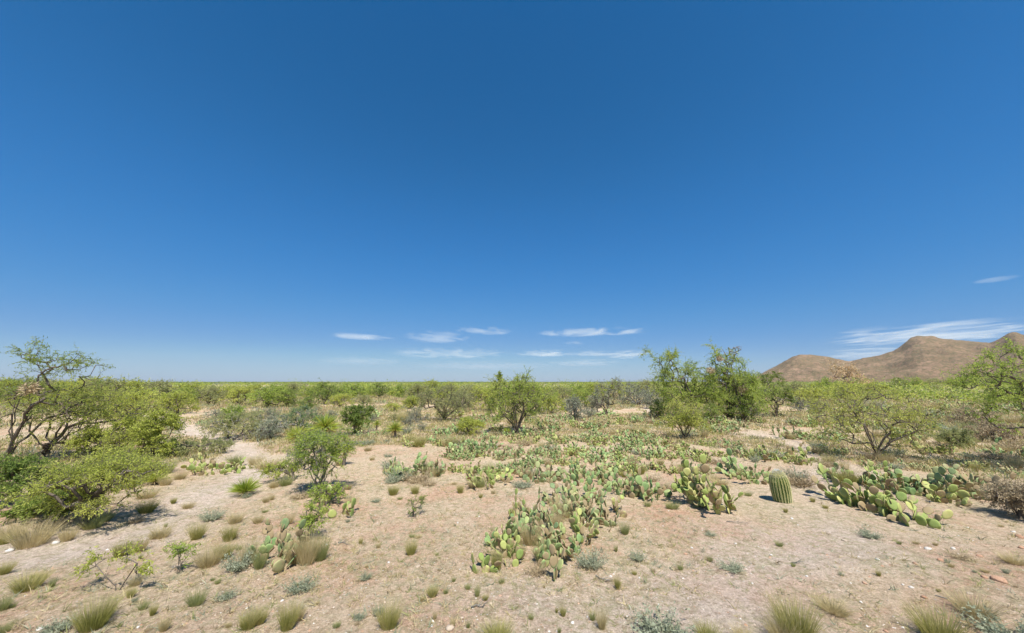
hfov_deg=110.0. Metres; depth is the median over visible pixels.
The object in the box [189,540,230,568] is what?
grass tuft
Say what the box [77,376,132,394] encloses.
mesquite bush
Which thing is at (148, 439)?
mesquite bush
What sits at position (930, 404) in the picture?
grass tuft
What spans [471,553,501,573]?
prickly pear
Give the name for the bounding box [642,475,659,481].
dry shrub
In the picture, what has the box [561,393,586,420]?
whitethorn bush
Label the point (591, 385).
mesquite bush
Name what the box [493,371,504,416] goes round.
yucca
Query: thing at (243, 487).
yucca
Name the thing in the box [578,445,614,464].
prickly pear
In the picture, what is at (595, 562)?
grey shrub
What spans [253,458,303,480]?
desert shrub
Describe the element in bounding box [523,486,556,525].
prickly pear
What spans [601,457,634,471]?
prickly pear
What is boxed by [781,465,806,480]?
grey shrub
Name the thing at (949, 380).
mesquite bush
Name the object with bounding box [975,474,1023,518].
brittle bush
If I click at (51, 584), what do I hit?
grass tuft
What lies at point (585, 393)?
mesquite bush
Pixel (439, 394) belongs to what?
mesquite bush
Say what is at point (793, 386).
mesquite bush
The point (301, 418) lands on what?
thorn bush
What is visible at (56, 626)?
grey shrub
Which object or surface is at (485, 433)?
prickly pear
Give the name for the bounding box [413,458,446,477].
prickly pear
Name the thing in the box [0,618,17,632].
grass tuft
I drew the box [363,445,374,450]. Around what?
grass tuft
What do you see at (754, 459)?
grey shrub
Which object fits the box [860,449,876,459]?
dry shrub
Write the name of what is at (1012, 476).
prickly pear
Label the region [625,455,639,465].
grass tuft
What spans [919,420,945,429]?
prickly pear
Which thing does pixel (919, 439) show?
prickly pear
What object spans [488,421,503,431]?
prickly pear
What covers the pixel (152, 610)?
grass tuft
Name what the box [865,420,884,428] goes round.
prickly pear
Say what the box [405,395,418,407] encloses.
mesquite bush
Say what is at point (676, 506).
grass tuft
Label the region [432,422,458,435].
prickly pear
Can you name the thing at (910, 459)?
dry shrub
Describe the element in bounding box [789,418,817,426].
prickly pear
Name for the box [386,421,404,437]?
yucca
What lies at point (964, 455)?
grey shrub
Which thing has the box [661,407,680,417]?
mesquite bush
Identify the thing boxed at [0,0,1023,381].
sky
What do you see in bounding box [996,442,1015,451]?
grass tuft
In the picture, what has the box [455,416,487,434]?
desert shrub
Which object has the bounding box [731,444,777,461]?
prickly pear
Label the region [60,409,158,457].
mesquite bush
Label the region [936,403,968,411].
prickly pear
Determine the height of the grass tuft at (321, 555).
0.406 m
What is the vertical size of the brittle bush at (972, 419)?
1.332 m
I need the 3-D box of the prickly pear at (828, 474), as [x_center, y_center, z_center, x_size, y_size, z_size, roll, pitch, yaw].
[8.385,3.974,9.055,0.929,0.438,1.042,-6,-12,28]
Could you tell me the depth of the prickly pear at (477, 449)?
12.52 m
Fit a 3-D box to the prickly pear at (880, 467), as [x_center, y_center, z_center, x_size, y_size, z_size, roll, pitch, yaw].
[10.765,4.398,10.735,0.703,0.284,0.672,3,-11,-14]
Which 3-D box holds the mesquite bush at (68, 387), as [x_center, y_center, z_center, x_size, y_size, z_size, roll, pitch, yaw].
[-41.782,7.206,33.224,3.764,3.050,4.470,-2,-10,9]
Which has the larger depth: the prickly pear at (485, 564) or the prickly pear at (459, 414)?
the prickly pear at (459, 414)
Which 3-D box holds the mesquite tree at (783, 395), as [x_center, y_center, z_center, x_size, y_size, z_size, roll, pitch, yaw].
[18.842,5.593,25.929,2.993,3.575,2.413,0,-10,0]
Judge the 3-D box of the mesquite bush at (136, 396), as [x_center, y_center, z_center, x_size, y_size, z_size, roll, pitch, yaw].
[-23.691,5.306,21.821,2.934,2.606,3.982,10,-14,-44]
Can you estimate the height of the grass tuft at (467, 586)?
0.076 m
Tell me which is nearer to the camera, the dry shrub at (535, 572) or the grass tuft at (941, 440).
the dry shrub at (535, 572)
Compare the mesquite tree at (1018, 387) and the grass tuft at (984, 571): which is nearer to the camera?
the grass tuft at (984, 571)
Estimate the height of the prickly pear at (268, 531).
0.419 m
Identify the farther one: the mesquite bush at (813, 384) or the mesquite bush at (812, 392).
the mesquite bush at (813, 384)
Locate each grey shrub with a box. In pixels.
[31,612,84,632]
[196,508,228,521]
[211,587,240,601]
[215,543,263,572]
[241,492,252,497]
[282,571,322,594]
[351,609,366,620]
[358,569,373,580]
[364,439,375,444]
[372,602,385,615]
[379,458,395,469]
[382,465,414,480]
[382,475,401,483]
[401,425,412,432]
[512,478,535,487]
[571,542,609,570]
[624,596,701,632]
[626,548,647,561]
[631,447,644,454]
[704,530,717,536]
[712,557,749,573]
[748,455,760,461]
[755,447,785,457]
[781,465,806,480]
[806,439,828,448]
[855,527,886,539]
[856,401,886,408]
[877,445,906,455]
[877,461,908,468]
[938,424,962,431]
[954,600,1023,632]
[957,453,981,457]
[999,567,1010,573]
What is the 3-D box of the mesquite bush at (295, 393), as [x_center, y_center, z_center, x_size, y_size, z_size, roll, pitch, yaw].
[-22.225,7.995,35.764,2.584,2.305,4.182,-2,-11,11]
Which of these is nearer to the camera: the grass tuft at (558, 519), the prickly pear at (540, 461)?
the grass tuft at (558, 519)
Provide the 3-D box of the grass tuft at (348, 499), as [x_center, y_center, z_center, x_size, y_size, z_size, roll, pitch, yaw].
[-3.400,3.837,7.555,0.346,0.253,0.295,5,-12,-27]
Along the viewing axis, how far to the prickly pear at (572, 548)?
5.50 m
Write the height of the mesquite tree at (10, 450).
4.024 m
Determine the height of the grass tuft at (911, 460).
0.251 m
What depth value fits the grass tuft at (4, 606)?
4.04 m
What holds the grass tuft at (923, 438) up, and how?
on the ground at (802, 536)
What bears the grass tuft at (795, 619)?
on the ground at (802, 536)
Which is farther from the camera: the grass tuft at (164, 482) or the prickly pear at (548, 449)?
the prickly pear at (548, 449)
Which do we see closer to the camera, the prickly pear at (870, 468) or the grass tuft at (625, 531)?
the grass tuft at (625, 531)
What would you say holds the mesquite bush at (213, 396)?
on the ground at (802, 536)
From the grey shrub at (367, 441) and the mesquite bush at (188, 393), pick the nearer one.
the grey shrub at (367, 441)
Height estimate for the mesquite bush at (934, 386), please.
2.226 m
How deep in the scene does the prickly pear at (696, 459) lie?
11.12 m
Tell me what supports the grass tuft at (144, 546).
on the ground at (802, 536)
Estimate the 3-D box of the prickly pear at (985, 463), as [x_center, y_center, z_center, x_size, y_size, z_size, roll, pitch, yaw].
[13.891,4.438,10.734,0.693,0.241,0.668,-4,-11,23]
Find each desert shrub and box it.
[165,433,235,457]
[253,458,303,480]
[288,496,331,536]
[305,480,350,504]
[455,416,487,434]
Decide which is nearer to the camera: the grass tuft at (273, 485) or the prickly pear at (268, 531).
the prickly pear at (268, 531)
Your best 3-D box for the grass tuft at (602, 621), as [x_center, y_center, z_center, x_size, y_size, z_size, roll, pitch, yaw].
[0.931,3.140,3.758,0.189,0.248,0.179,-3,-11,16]
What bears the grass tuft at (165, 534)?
on the ground at (802, 536)
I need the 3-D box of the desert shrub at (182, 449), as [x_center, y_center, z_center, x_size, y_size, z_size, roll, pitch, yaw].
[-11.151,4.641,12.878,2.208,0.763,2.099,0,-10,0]
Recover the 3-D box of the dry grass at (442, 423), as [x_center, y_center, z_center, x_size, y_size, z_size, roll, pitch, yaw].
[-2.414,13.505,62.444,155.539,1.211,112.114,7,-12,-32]
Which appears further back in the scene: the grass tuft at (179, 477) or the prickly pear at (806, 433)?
the prickly pear at (806, 433)
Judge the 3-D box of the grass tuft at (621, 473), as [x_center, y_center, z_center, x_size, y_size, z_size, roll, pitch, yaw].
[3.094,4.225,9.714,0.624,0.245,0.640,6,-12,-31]
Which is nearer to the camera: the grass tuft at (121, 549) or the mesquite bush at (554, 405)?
the grass tuft at (121, 549)
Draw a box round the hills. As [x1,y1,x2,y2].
[756,332,1023,382]
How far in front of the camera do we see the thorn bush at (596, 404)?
30.44 m
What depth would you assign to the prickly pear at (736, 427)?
18.47 m
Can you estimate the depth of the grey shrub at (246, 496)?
8.16 m
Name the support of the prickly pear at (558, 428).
on the ground at (802, 536)
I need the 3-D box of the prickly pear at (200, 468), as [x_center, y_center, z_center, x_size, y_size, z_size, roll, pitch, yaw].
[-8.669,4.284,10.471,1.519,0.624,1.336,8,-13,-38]
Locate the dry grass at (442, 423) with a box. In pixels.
[0,390,1023,481]
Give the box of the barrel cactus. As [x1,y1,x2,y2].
[768,468,792,503]
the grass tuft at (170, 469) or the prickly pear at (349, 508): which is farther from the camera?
the grass tuft at (170, 469)
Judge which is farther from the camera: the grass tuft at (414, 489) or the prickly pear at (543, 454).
the prickly pear at (543, 454)
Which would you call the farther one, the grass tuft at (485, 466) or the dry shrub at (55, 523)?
the grass tuft at (485, 466)
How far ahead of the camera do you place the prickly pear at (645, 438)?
14.26 m
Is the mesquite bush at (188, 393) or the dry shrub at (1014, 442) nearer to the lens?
the dry shrub at (1014, 442)
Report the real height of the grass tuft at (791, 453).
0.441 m
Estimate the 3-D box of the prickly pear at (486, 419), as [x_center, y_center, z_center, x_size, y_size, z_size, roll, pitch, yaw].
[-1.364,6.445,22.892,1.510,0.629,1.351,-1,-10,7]
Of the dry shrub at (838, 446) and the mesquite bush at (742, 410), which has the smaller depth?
the dry shrub at (838, 446)
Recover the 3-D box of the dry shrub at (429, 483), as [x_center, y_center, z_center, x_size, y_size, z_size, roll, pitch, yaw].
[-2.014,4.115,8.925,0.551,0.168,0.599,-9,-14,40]
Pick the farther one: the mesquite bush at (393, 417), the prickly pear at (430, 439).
the mesquite bush at (393, 417)
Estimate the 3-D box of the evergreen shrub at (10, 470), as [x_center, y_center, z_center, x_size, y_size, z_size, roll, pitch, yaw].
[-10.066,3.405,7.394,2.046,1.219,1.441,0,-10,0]
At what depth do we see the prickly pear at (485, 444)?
13.33 m
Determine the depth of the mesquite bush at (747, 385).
32.22 m
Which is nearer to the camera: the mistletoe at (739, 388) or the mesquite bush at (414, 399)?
the mistletoe at (739, 388)
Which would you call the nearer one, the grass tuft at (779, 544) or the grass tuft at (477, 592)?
the grass tuft at (477, 592)
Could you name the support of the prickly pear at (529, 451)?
on the ground at (802, 536)
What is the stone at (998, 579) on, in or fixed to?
on the ground at (802, 536)
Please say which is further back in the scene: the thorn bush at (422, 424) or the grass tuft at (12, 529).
the thorn bush at (422, 424)
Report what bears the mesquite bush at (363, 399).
on the ground at (802, 536)
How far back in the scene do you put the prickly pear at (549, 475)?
9.36 m
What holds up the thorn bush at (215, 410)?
on the ground at (802, 536)
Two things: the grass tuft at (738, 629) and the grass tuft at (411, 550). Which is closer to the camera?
the grass tuft at (738, 629)
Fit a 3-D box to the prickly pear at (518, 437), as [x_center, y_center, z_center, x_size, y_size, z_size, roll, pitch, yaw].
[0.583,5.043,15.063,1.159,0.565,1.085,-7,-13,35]
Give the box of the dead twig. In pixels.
[471,596,487,606]
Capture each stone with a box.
[445,623,453,631]
[990,575,1008,583]
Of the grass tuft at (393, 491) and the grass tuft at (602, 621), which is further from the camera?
the grass tuft at (393, 491)
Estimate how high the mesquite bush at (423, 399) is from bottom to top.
2.745 m
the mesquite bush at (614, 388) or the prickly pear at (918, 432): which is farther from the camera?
the mesquite bush at (614, 388)
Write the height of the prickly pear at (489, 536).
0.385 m
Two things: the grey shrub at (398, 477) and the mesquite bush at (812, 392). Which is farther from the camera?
the mesquite bush at (812, 392)
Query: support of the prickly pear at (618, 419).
on the ground at (802, 536)
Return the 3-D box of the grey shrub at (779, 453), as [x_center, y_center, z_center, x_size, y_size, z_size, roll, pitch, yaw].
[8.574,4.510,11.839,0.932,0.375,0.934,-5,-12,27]
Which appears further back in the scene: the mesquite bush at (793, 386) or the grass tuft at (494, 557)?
the mesquite bush at (793, 386)
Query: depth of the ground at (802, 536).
5.32 m
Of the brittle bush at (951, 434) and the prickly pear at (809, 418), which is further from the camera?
the prickly pear at (809, 418)
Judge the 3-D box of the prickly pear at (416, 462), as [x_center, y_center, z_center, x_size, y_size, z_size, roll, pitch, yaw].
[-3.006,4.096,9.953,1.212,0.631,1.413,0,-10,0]
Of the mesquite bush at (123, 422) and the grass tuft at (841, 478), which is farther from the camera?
the mesquite bush at (123, 422)
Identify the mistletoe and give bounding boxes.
[16,379,43,398]
[706,367,714,373]
[716,356,723,361]
[737,385,749,392]
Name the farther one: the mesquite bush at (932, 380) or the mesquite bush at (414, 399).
the mesquite bush at (932, 380)
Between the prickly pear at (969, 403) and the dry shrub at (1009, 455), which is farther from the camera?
the prickly pear at (969, 403)
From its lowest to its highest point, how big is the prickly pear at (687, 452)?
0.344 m
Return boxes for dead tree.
[709,346,740,418]
[823,360,872,387]
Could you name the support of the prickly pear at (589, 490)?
on the ground at (802, 536)
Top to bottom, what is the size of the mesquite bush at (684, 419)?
2.052 m
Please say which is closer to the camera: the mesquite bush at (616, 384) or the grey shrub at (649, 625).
the grey shrub at (649, 625)
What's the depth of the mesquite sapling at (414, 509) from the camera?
6.89 m
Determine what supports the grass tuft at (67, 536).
on the ground at (802, 536)
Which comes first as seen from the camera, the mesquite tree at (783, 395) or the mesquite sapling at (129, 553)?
the mesquite sapling at (129, 553)
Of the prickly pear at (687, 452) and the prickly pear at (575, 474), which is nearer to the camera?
the prickly pear at (575, 474)
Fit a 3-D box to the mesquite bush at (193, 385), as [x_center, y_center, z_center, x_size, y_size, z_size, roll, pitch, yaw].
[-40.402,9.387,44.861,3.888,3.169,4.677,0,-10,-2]
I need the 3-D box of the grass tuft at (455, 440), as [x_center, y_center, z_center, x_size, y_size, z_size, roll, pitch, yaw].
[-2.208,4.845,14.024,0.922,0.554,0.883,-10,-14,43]
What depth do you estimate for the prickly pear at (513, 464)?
10.51 m
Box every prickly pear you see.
[181,452,245,475]
[247,519,287,559]
[271,518,309,566]
[272,555,296,572]
[319,484,334,505]
[320,497,359,517]
[353,429,375,436]
[364,408,384,417]
[371,427,390,433]
[382,452,426,476]
[403,435,424,447]
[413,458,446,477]
[426,433,451,442]
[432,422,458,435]
[432,434,464,446]
[435,409,463,416]
[439,446,468,459]
[446,439,473,454]
[447,446,475,460]
[447,459,480,473]
[448,435,503,452]
[465,450,486,456]
[465,466,484,474]
[466,441,491,456]
[466,465,513,488]
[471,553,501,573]
[472,410,491,418]
[475,431,498,439]
[479,413,501,422]
[484,525,511,547]
[486,521,525,566]
[487,443,522,460]
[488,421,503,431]
[496,458,521,468]
[498,461,522,474]
[498,464,524,473]
[502,425,534,437]
[503,444,538,456]
[503,497,539,544]
[508,429,541,443]
[508,488,530,516]
[516,458,564,483]
[517,455,536,467]
[517,512,562,548]
[519,453,544,463]
[519,457,543,466]
[521,416,540,423]
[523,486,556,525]
[529,425,553,437]
[531,418,548,425]
[532,446,560,458]
[533,440,562,454]
[534,538,560,568]
[536,419,561,431]
[541,515,581,560]
[542,477,577,505]
[542,544,564,581]
[545,415,565,425]
[545,434,570,444]
[546,412,571,418]
[546,430,565,444]
[550,454,574,463]
[551,453,582,465]
[552,491,599,526]
[559,414,574,422]
[560,474,610,507]
[561,444,588,456]
[563,456,609,485]
[565,419,582,427]
[567,441,592,452]
[568,433,595,441]
[568,507,599,544]
[570,491,621,531]
[574,419,595,428]
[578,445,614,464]
[580,421,602,428]
[581,425,608,437]
[583,417,611,428]
[585,436,612,446]
[588,408,619,416]
[589,463,611,471]
[592,440,633,454]
[597,461,637,497]
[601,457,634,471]
[606,416,628,424]
[608,429,633,441]
[610,455,634,463]
[612,449,641,460]
[612,460,644,476]
[612,494,626,517]
[616,430,642,441]
[617,436,644,447]
[621,432,666,446]
[623,467,676,501]
[625,460,652,470]
[628,413,648,423]
[631,429,653,438]
[634,439,672,460]
[643,410,668,418]
[651,418,676,426]
[652,446,688,459]
[652,458,688,473]
[654,436,674,445]
[663,440,689,451]
[671,453,709,507]
[677,446,696,456]
[680,448,711,459]
[682,464,715,474]
[689,422,734,433]
[692,437,717,445]
[692,454,711,462]
[693,473,743,514]
[696,416,730,425]
[705,415,729,426]
[710,449,732,456]
[715,448,770,484]
[718,438,742,447]
[720,421,739,431]
[726,416,750,427]
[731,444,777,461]
[732,446,759,457]
[743,414,762,422]
[761,441,813,465]
[772,426,809,439]
[786,415,822,427]
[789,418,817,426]
[796,432,817,437]
[798,428,833,440]
[811,463,881,507]
[816,462,871,484]
[818,430,850,441]
[819,444,847,454]
[829,424,854,432]
[835,424,861,433]
[840,419,868,426]
[841,482,898,516]
[843,460,902,486]
[858,458,891,469]
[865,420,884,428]
[867,469,923,495]
[867,490,952,528]
[879,404,892,413]
[882,464,973,499]
[884,427,921,440]
[886,434,965,455]
[895,457,932,470]
[900,400,923,404]
[901,426,932,434]
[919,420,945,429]
[921,481,972,505]
[927,411,949,417]
[930,399,958,403]
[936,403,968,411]
[948,401,975,408]
[949,473,1000,499]
[954,460,991,469]
[954,469,1015,491]
[958,401,981,405]
[976,436,1023,458]
[977,405,1022,413]
[997,463,1023,475]
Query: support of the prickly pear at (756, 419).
on the ground at (802, 536)
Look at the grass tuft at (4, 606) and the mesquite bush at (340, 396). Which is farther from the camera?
the mesquite bush at (340, 396)
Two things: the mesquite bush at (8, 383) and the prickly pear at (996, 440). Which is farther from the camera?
the mesquite bush at (8, 383)
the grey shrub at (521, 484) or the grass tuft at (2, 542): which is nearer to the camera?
the grass tuft at (2, 542)
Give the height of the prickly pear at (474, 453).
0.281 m
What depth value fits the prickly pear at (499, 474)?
9.20 m
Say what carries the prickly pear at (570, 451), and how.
on the ground at (802, 536)
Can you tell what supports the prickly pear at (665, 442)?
on the ground at (802, 536)
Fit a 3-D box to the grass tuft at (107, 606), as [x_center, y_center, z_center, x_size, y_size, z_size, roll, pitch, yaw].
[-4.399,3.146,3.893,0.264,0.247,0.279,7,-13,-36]
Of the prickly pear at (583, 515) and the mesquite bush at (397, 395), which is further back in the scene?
the mesquite bush at (397, 395)
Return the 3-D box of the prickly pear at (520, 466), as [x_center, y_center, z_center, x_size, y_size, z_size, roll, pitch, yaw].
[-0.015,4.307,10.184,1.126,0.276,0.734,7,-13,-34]
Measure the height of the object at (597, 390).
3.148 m
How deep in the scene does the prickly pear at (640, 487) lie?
7.85 m
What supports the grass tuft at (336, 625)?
on the ground at (802, 536)
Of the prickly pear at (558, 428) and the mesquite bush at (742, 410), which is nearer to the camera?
the prickly pear at (558, 428)
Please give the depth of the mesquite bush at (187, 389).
38.84 m
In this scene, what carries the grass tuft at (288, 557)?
on the ground at (802, 536)
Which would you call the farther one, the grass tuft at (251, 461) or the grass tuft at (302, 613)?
the grass tuft at (251, 461)
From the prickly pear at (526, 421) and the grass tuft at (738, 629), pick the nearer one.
the grass tuft at (738, 629)
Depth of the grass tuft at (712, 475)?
9.18 m
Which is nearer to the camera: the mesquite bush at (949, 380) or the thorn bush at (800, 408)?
the thorn bush at (800, 408)
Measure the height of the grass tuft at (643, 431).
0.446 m
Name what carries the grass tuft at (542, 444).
on the ground at (802, 536)
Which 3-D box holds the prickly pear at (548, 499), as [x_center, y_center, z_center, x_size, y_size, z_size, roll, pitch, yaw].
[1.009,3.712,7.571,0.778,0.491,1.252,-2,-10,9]
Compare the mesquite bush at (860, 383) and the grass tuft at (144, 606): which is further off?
the mesquite bush at (860, 383)
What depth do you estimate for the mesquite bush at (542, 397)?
29.92 m
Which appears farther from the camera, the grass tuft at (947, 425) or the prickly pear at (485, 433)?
the grass tuft at (947, 425)
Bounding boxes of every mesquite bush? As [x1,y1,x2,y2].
[0,376,44,400]
[12,377,63,397]
[15,397,59,406]
[27,380,95,406]
[55,375,114,398]
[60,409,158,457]
[76,439,165,480]
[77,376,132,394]
[93,382,156,421]
[99,384,166,416]
[100,374,149,396]
[100,419,158,443]
[120,406,190,458]
[140,379,175,398]
[153,388,199,414]
[154,394,186,410]
[159,390,195,402]
[169,379,206,400]
[174,385,198,403]
[191,384,228,403]
[210,386,232,400]
[217,386,257,403]
[231,383,262,397]
[245,384,292,407]
[245,410,265,421]
[262,382,289,397]
[271,386,304,405]
[280,381,307,394]
[295,394,322,410]
[299,384,317,397]
[305,378,340,402]
[322,392,353,407]
[326,384,356,399]
[340,381,371,398]
[352,395,374,404]
[367,380,392,397]
[383,403,403,410]
[387,383,407,394]
[387,413,397,420]
[392,392,403,397]
[400,394,420,407]
[403,382,432,398]
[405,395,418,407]
[411,383,477,419]
[422,379,438,392]
[432,388,456,401]
[440,388,473,412]
[442,379,462,391]
[457,384,481,407]
[464,384,486,397]
[469,387,506,410]
[523,382,557,409]
[539,390,565,414]
[547,385,573,400]
[568,382,585,397]
[569,388,598,405]
[585,382,605,395]
[604,385,625,396]
[607,380,629,392]
[633,378,662,392]
[647,396,667,413]
[650,393,712,436]
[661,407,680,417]
[697,399,724,419]
[715,392,765,420]
[730,370,778,408]
[776,379,812,402]
[791,386,834,403]
[795,382,827,396]
[807,399,833,415]
[812,376,839,391]
[828,378,869,399]
[847,377,870,390]
[854,378,897,397]
[881,375,913,389]
[903,375,926,388]
[922,378,945,385]
[926,384,943,390]
[944,376,967,386]
[979,374,1006,386]
[998,372,1023,385]
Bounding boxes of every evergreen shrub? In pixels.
[0,452,87,503]
[0,485,104,525]
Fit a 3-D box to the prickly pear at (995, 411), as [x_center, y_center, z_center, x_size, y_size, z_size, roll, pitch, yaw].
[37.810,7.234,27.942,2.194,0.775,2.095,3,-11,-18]
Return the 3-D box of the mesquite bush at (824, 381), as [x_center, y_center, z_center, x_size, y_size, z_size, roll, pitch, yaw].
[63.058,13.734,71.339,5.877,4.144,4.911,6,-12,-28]
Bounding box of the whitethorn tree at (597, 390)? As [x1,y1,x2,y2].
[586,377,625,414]
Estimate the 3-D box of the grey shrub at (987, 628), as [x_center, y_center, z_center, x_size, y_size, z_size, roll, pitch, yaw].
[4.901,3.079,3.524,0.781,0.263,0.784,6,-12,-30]
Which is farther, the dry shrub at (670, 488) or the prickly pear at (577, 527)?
the dry shrub at (670, 488)
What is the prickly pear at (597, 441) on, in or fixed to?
on the ground at (802, 536)
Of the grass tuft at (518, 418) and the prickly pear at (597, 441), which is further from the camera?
the grass tuft at (518, 418)
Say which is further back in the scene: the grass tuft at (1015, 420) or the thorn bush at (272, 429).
the grass tuft at (1015, 420)
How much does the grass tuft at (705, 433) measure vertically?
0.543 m
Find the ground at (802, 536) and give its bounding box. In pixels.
[0,382,1023,632]
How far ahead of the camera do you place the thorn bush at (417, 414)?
22.28 m
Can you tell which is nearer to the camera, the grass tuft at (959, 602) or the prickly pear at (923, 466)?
the grass tuft at (959, 602)
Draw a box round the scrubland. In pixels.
[0,374,1023,404]
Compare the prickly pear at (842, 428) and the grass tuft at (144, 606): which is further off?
the prickly pear at (842, 428)
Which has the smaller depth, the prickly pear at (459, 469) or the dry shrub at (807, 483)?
the dry shrub at (807, 483)
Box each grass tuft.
[0,513,72,549]
[0,516,37,538]
[0,530,16,544]
[0,559,21,574]
[0,590,18,610]
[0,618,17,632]
[1,562,58,593]
[48,574,59,587]
[53,586,126,632]
[55,521,84,541]
[73,512,112,529]
[92,594,122,614]
[95,508,117,521]
[110,534,135,557]
[125,586,136,598]
[127,573,144,586]
[129,485,165,498]
[130,534,152,552]
[131,496,162,513]
[136,598,149,610]
[146,521,177,538]
[148,602,158,615]
[153,457,182,472]
[155,473,174,485]
[156,612,174,632]
[170,498,176,503]
[172,470,190,479]
[179,500,197,508]
[181,582,212,606]
[182,519,211,540]
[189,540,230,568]
[208,535,239,558]
[217,522,244,541]
[223,454,245,462]
[224,509,247,524]
[224,621,232,627]
[231,601,266,629]
[236,532,272,563]
[246,452,265,464]
[247,456,284,469]
[249,545,271,569]
[250,514,267,523]
[252,603,270,625]
[262,495,270,502]
[267,478,281,487]
[273,594,305,631]
[276,475,294,485]
[281,511,296,523]
[281,537,315,564]
[290,524,326,565]
[290,598,310,621]
[309,531,334,561]
[333,619,341,628]
[343,482,352,489]
[344,494,353,502]
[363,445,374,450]
[374,593,406,630]
[387,482,401,495]
[396,411,406,421]
[402,536,419,555]
[410,483,421,493]
[412,433,428,446]
[418,459,434,470]
[424,582,440,597]
[432,466,442,476]
[438,434,453,446]
[446,435,464,446]
[449,615,455,626]
[455,484,464,493]
[464,582,472,589]
[467,476,478,488]
[471,474,489,487]
[474,586,480,596]
[474,610,520,632]
[481,461,497,469]
[488,543,503,570]
[503,417,524,424]
[510,540,527,555]
[515,435,533,445]
[518,518,544,545]
[521,468,534,479]
[531,534,556,562]
[535,441,549,447]
[539,507,567,528]
[543,456,551,466]
[547,496,578,518]
[558,602,566,616]
[587,610,596,620]
[594,604,608,629]
[613,575,620,589]
[617,520,632,534]
[618,469,632,477]
[620,426,638,430]
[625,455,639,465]
[634,463,646,474]
[636,427,649,433]
[643,500,652,506]
[664,499,682,509]
[674,462,689,472]
[677,563,684,569]
[689,614,726,632]
[698,427,708,437]
[708,471,724,480]
[710,475,734,485]
[728,614,756,632]
[736,466,756,477]
[749,582,830,632]
[754,605,801,632]
[775,540,783,546]
[780,429,797,438]
[783,444,797,454]
[805,413,834,423]
[805,444,824,453]
[807,590,858,620]
[819,454,840,462]
[825,463,861,485]
[838,459,852,468]
[862,426,885,437]
[864,400,880,409]
[873,449,897,463]
[892,592,979,632]
[904,457,924,464]
[906,434,931,440]
[923,400,949,407]
[930,430,948,442]
[933,580,1014,621]
[946,422,961,427]
[968,461,980,471]
[978,567,989,572]
[984,547,1023,565]
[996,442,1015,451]
[997,455,1023,463]
[998,412,1023,423]
[1002,457,1023,467]
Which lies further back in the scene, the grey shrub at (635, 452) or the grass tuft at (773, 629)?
the grey shrub at (635, 452)
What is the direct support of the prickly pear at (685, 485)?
on the ground at (802, 536)
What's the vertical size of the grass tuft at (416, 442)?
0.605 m
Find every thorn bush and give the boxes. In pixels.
[194,408,267,441]
[203,409,221,418]
[217,401,247,438]
[251,406,281,422]
[251,411,290,441]
[274,403,338,431]
[305,406,326,419]
[325,410,338,416]
[401,416,420,426]
[407,407,429,422]
[413,422,426,429]
[578,405,599,416]
[588,395,602,411]
[610,383,664,404]
[625,380,639,390]
[642,393,656,408]
[784,398,809,410]
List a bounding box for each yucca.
[141,470,175,485]
[227,475,262,495]
[284,426,306,456]
[307,410,339,452]
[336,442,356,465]
[373,420,380,429]
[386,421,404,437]
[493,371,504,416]
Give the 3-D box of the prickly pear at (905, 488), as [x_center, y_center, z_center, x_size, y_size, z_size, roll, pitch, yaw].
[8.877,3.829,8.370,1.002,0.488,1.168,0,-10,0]
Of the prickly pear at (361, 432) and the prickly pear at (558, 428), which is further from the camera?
the prickly pear at (558, 428)
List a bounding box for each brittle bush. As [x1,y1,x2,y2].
[926,425,976,448]
[945,405,1000,423]
[959,420,1023,441]
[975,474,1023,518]
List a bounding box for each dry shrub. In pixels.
[28,514,74,529]
[125,514,145,523]
[288,487,313,498]
[396,468,434,483]
[419,477,440,485]
[501,443,515,448]
[520,559,549,576]
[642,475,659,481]
[653,479,675,489]
[706,455,724,463]
[784,468,822,487]
[815,457,832,467]
[827,442,845,447]
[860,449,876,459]
[895,458,925,463]
[938,547,979,561]
[965,448,1023,459]
[982,440,1023,450]
[994,452,1021,459]
[1002,438,1023,444]
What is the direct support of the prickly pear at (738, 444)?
on the ground at (802, 536)
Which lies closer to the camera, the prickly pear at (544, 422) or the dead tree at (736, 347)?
the prickly pear at (544, 422)
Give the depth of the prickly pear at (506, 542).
5.30 m
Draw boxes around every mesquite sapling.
[69,541,161,590]
[160,540,200,573]
[404,493,429,516]
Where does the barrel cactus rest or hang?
on the ground at (802, 536)
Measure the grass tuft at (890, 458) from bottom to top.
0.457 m
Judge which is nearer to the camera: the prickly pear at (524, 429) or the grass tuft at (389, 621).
the grass tuft at (389, 621)
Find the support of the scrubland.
on the ground at (802, 536)
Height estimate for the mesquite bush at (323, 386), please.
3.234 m
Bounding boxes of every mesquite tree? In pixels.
[0,335,122,460]
[0,380,166,456]
[0,449,176,529]
[277,419,364,490]
[340,401,376,433]
[483,364,558,433]
[639,345,739,412]
[692,336,774,418]
[757,370,795,416]
[788,375,954,460]
[929,337,1023,435]
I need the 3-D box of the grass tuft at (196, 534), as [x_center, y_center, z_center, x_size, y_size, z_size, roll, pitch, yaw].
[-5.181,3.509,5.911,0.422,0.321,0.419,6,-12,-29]
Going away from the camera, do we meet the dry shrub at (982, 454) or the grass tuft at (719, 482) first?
the grass tuft at (719, 482)
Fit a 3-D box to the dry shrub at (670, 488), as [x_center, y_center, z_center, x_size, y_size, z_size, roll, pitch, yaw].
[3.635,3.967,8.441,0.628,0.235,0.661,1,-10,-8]
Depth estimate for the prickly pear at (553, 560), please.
4.70 m
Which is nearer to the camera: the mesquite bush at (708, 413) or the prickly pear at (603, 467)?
the prickly pear at (603, 467)

